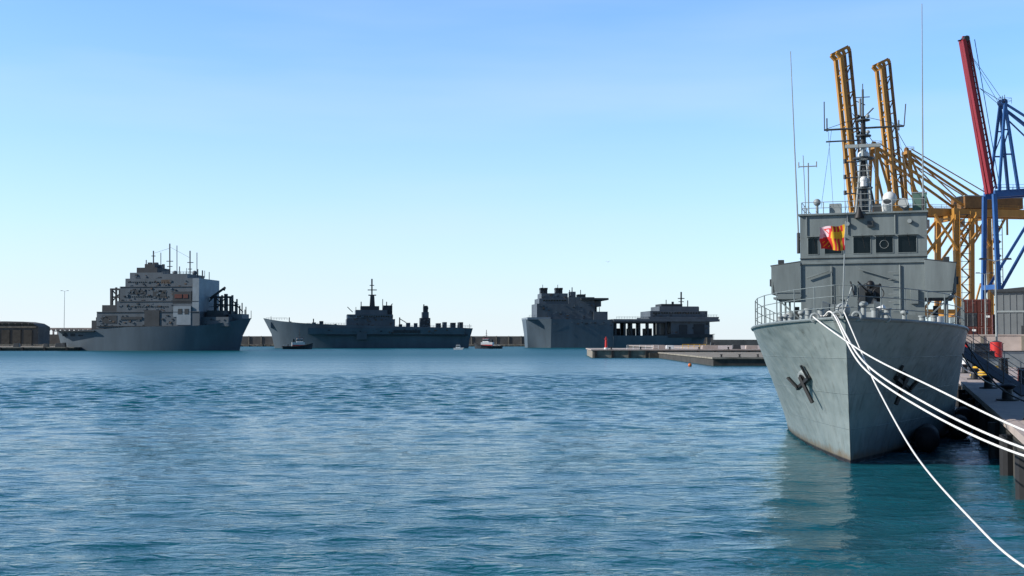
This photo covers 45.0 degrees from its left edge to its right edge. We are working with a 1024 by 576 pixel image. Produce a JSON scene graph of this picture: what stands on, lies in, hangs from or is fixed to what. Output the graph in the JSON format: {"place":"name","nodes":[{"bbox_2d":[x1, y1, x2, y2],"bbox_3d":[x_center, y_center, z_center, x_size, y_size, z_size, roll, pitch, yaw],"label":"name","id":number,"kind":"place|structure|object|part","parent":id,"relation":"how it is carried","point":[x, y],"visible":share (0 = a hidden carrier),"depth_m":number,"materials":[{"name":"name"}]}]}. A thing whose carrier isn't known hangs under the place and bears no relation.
{"place":"outdoors","nodes":[
{"label":"outdoors","id":0,"kind":"place"},
{"bbox_2d":[0,346,80,350],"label":"breakwater quay","id":1,"kind":"structure","parent":0,"point":[27,348],"depth_m":499.39,"materials":[{"name":"concrete"}]},
{"bbox_2d":[0,321,49,343],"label":"harbour warehouse","id":2,"kind":"structure","parent":1,"relation":"on","point":[12,332],"depth_m":559.59,"materials":[{"name":"concrete"}]},
{"bbox_2d":[13,343,66,346],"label":"quay cargo","id":3,"kind":"object","parent":1,"relation":"on","point":[45,345],"visible":0.88,"depth_m":504.60},
{"bbox_2d":[61,290,68,317],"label":"street lamp","id":4,"kind":"object","parent":1,"relation":"on","point":[64,303],"visible":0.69,"depth_m":520.13,"materials":[{"name":"grey metal"}]},
{"bbox_2d":[49,328,91,343],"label":"arcade wall","id":5,"kind":"structure","parent":1,"relation":"on","point":[54,338],"depth_m":598.91,"materials":[{"name":"concrete"}]},
{"bbox_2d":[0,344,714,346],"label":"breakwater rocks","id":6,"kind":"object","parent":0,"point":[246,345],"visible":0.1,"depth_m":885.86,"materials":[{"name":"grey stone"}]},
{"bbox_2d":[0,346,1023,575],"bbox_3d":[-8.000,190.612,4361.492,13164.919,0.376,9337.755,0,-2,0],"label":"water","id":7,"kind":"structure","parent":0,"point":[469,461],"depth_m":36.70,"materials":[{"name":"blue liquid"}]},
{"bbox_2d":[54,244,250,350],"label":"replenishment ship","id":8,"kind":"object","parent":7,"relation":"on","point":[157,307],"visible":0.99,"depth_m":504.37,"materials":[{"name":"grey metal"}]},
{"bbox_2d":[282,329,312,348],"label":"tugboat","id":9,"kind":"object","parent":7,"relation":"on","point":[299,343],"visible":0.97,"depth_m":597.61,"materials":[{"name":"metal"}]},
{"bbox_2d":[263,279,472,347],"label":"command ship","id":10,"kind":"object","parent":7,"relation":"on","point":[372,325],"visible":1,"depth_m":677.99,"materials":[{"name":"grey metal"}]},
{"bbox_2d":[0,336,757,345],"bbox_3d":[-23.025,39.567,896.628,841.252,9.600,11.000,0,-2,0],"label":"breakwater wall","id":11,"kind":"structure","parent":7,"relation":"in","point":[498,340],"depth_m":899.16,"materials":[{"name":"grey concrete"}]},
{"bbox_2d":[453,342,462,349],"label":"pilot boat","id":12,"kind":"object","parent":7,"relation":"on","point":[457,347],"visible":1,"depth_m":558.44,"materials":[{"name":"white paint"}]},
{"bbox_2d":[474,330,502,348],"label":"tugboat","id":13,"kind":"object","parent":7,"relation":"on","point":[487,343],"visible":0.96,"depth_m":637.64,"materials":[{"name":"metal"}]},
{"bbox_2d":[522,285,719,347],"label":"expeditionary base ship","id":14,"kind":"object","parent":7,"relation":"on","point":[560,319],"visible":1,"depth_m":724.41,"materials":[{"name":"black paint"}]},
{"bbox_2d":[586,348,760,357],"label":"stone pier","id":15,"kind":"structure","parent":7,"relation":"in","point":[622,353],"depth_m":290.61,"materials":[{"name":"concrete"}]},
{"bbox_2d":[639,344,705,348],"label":"pier railing","id":16,"kind":"object","parent":15,"relation":"on","point":[688,346],"visible":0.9,"depth_m":319.61,"materials":[{"name":"metal"}]},
{"bbox_2d":[653,342,757,348],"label":"pier blocks","id":17,"kind":"structure","parent":15,"relation":"on","point":[711,346],"depth_m":304.73,"materials":[{"name":"concrete"}]},
{"bbox_2d":[658,352,766,365],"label":"concrete jetty","id":18,"kind":"object","parent":7,"relation":"in","point":[730,358],"visible":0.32,"depth_m":213.10,"materials":[{"name":"concrete"}]},
{"bbox_2d":[751,25,968,463],"bbox_3d":[16.216,-2.179,56.560,7.960,19.510,38.119,-1,-3,18],"label":"naval patrol ship","id":19,"kind":"object","parent":7,"relation":"on","point":[863,267],"visible":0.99,"depth_m":45.02,"materials":[{"name":"paint"}]},
{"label":"bridge windows","id":20,"kind":"part","parent":19,"relation":"part of","materials":[{"name":"black glass"}]},
{"bbox_2d":[812,315,1023,430],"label":"mooring rope","id":21,"kind":"object","parent":19,"relation":"attached to","point":[967,404],"visible":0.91,"depth_m":28.98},
{"bbox_2d":[823,311,1023,456],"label":"mooring rope","id":22,"kind":"object","parent":19,"relation":"attached to","point":[939,418],"visible":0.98,"depth_m":29.31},
{"bbox_2d":[825,312,1023,448],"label":"mooring rope","id":23,"kind":"object","parent":19,"relation":"attached to","point":[942,412],"visible":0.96,"depth_m":29.07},
{"bbox_2d":[843,310,1023,567],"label":"mooring rope","id":24,"kind":"object","parent":19,"relation":"attached to","point":[974,522],"visible":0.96,"depth_m":24.40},
{"bbox_2d":[962,353,1006,390],"bbox_3d":[18.242,2.873,48.395,0.203,2.657,8.399,-2,-3,35],"label":"mooring rope","id":25,"kind":"object","parent":19,"relation":"attached to","point":[977,375],"visible":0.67,"depth_m":48.41,"materials":[{"name":"black fabric"}]},
{"bbox_2d":[963,329,1023,396],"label":"gangway","id":26,"kind":"object","parent":19,"relation":"attached to","point":[997,374],"visible":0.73,"depth_m":56.51,"materials":[{"name":"metal"}]},
{"bbox_2d":[965,342,1023,401],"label":"mooring rope","id":27,"kind":"object","parent":19,"relation":"attached to","point":[992,380],"visible":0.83,"depth_m":43.52,"materials":[{"name":"black fabric"}]},
{"bbox_2d":[914,406,971,451],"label":"ship fenders","id":28,"kind":"object","parent":7,"relation":"on","point":[927,438],"visible":0.84,"depth_m":45.58,"materials":[{"name":"rubber"}]},
{"bbox_2d":[0,0,1023,339],"label":"sky","id":29,"kind":"structure","parent":0,"point":[464,159],"materials":[{"name":"blue"}]},
{"bbox_2d":[629,345,1023,499],"bbox_3d":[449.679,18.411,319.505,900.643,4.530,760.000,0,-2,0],"label":"quay","id":30,"kind":"structure","parent":0,"point":[971,392],"depth_m":45.09,"materials":[{"name":"concrete"}]},
{"bbox_2d":[830,45,1023,324],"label":"container crane","id":31,"kind":"object","parent":30,"relation":"on","point":[966,206],"visible":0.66,"depth_m":382.43,"materials":[{"name":"yellow metal"}]},
{"bbox_2d":[871,58,1023,331],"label":"container crane","id":32,"kind":"object","parent":30,"relation":"on","point":[1010,203],"visible":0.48,"depth_m":427.23,"materials":[{"name":"yellow metal"}]},
{"bbox_2d":[961,364,969,372],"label":"mooring bollard","id":33,"kind":"object","parent":30,"relation":"on","point":[965,366],"visible":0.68,"depth_m":95.21,"materials":[{"name":"black metal"}]},
{"bbox_2d":[967,369,980,379],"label":"mooring bollard","id":34,"kind":"object","parent":30,"relation":"on","point":[974,376],"visible":0.79,"depth_m":79.99,"materials":[{"name":"black metal"}]},
{"bbox_2d":[963,299,994,333],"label":"container stack","id":35,"kind":"object","parent":30,"relation":"on","point":[974,310],"visible":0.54,"depth_m":239.22,"materials":[{"name":"red metal"}]},
{"bbox_2d":[970,366,997,375],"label":"yellow hose coil","id":36,"kind":"object","parent":30,"relation":"on","point":[982,373],"visible":0.13,"depth_m":84.23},
{"bbox_2d":[976,272,993,333],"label":"street lamp","id":37,"kind":"object","parent":30,"relation":"on","point":[985,298],"visible":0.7,"depth_m":230.03,"materials":[{"name":"metal"}]},
{"bbox_2d":[979,375,997,388],"bbox_3d":[25.053,4.936,65.017,0.912,0.696,0.912,0,-2,0],"label":"mooring bollard","id":38,"kind":"object","parent":30,"relation":"on","point":[988,379],"visible":0.72,"depth_m":64.81,"materials":[{"name":"black metal"}]},
{"bbox_2d":[958,35,1023,298],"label":"harbour crane","id":39,"kind":"object","parent":30,"relation":"on","point":[974,99],"visible":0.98,"depth_m":260.86,"materials":[{"name":"blue metal"}]},
{"bbox_2d":[966,334,1023,350],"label":"boundary wall","id":40,"kind":"structure","parent":30,"relation":"on","point":[1013,342],"depth_m":162.32,"materials":[{"name":"concrete"}]},
{"bbox_2d":[967,343,1023,384],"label":"quay service boxes","id":41,"kind":"object","parent":30,"relation":"on","point":[1019,355],"visible":0.47,"depth_m":116.64,"materials":[{"name":"black paint"}]},
{"bbox_2d":[979,258,1011,340],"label":"street lamp","id":42,"kind":"object","parent":30,"relation":"on","point":[996,329],"visible":0.7,"depth_m":130.00,"materials":[{"name":"metal"}]},
{"bbox_2d":[990,336,1002,357],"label":"harbour beacon","id":43,"kind":"object","parent":30,"relation":"on","point":[995,348],"visible":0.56,"depth_m":111.42,"materials":[{"name":"red paint"}]},
{"bbox_2d":[996,384,1018,400],"bbox_3d":[20.727,4.367,51.714,0.912,0.696,0.912,0,-2,0],"label":"mooring bollard","id":44,"kind":"object","parent":30,"relation":"on","point":[1008,388],"visible":0.87,"depth_m":51.51,"materials":[{"name":"black metal"}]},
{"bbox_2d":[991,287,1023,333],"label":"warehouse","id":45,"kind":"structure","parent":0,"point":[1010,310],"depth_m":204.03,"materials":[{"name":"grey metal"}]}
]}

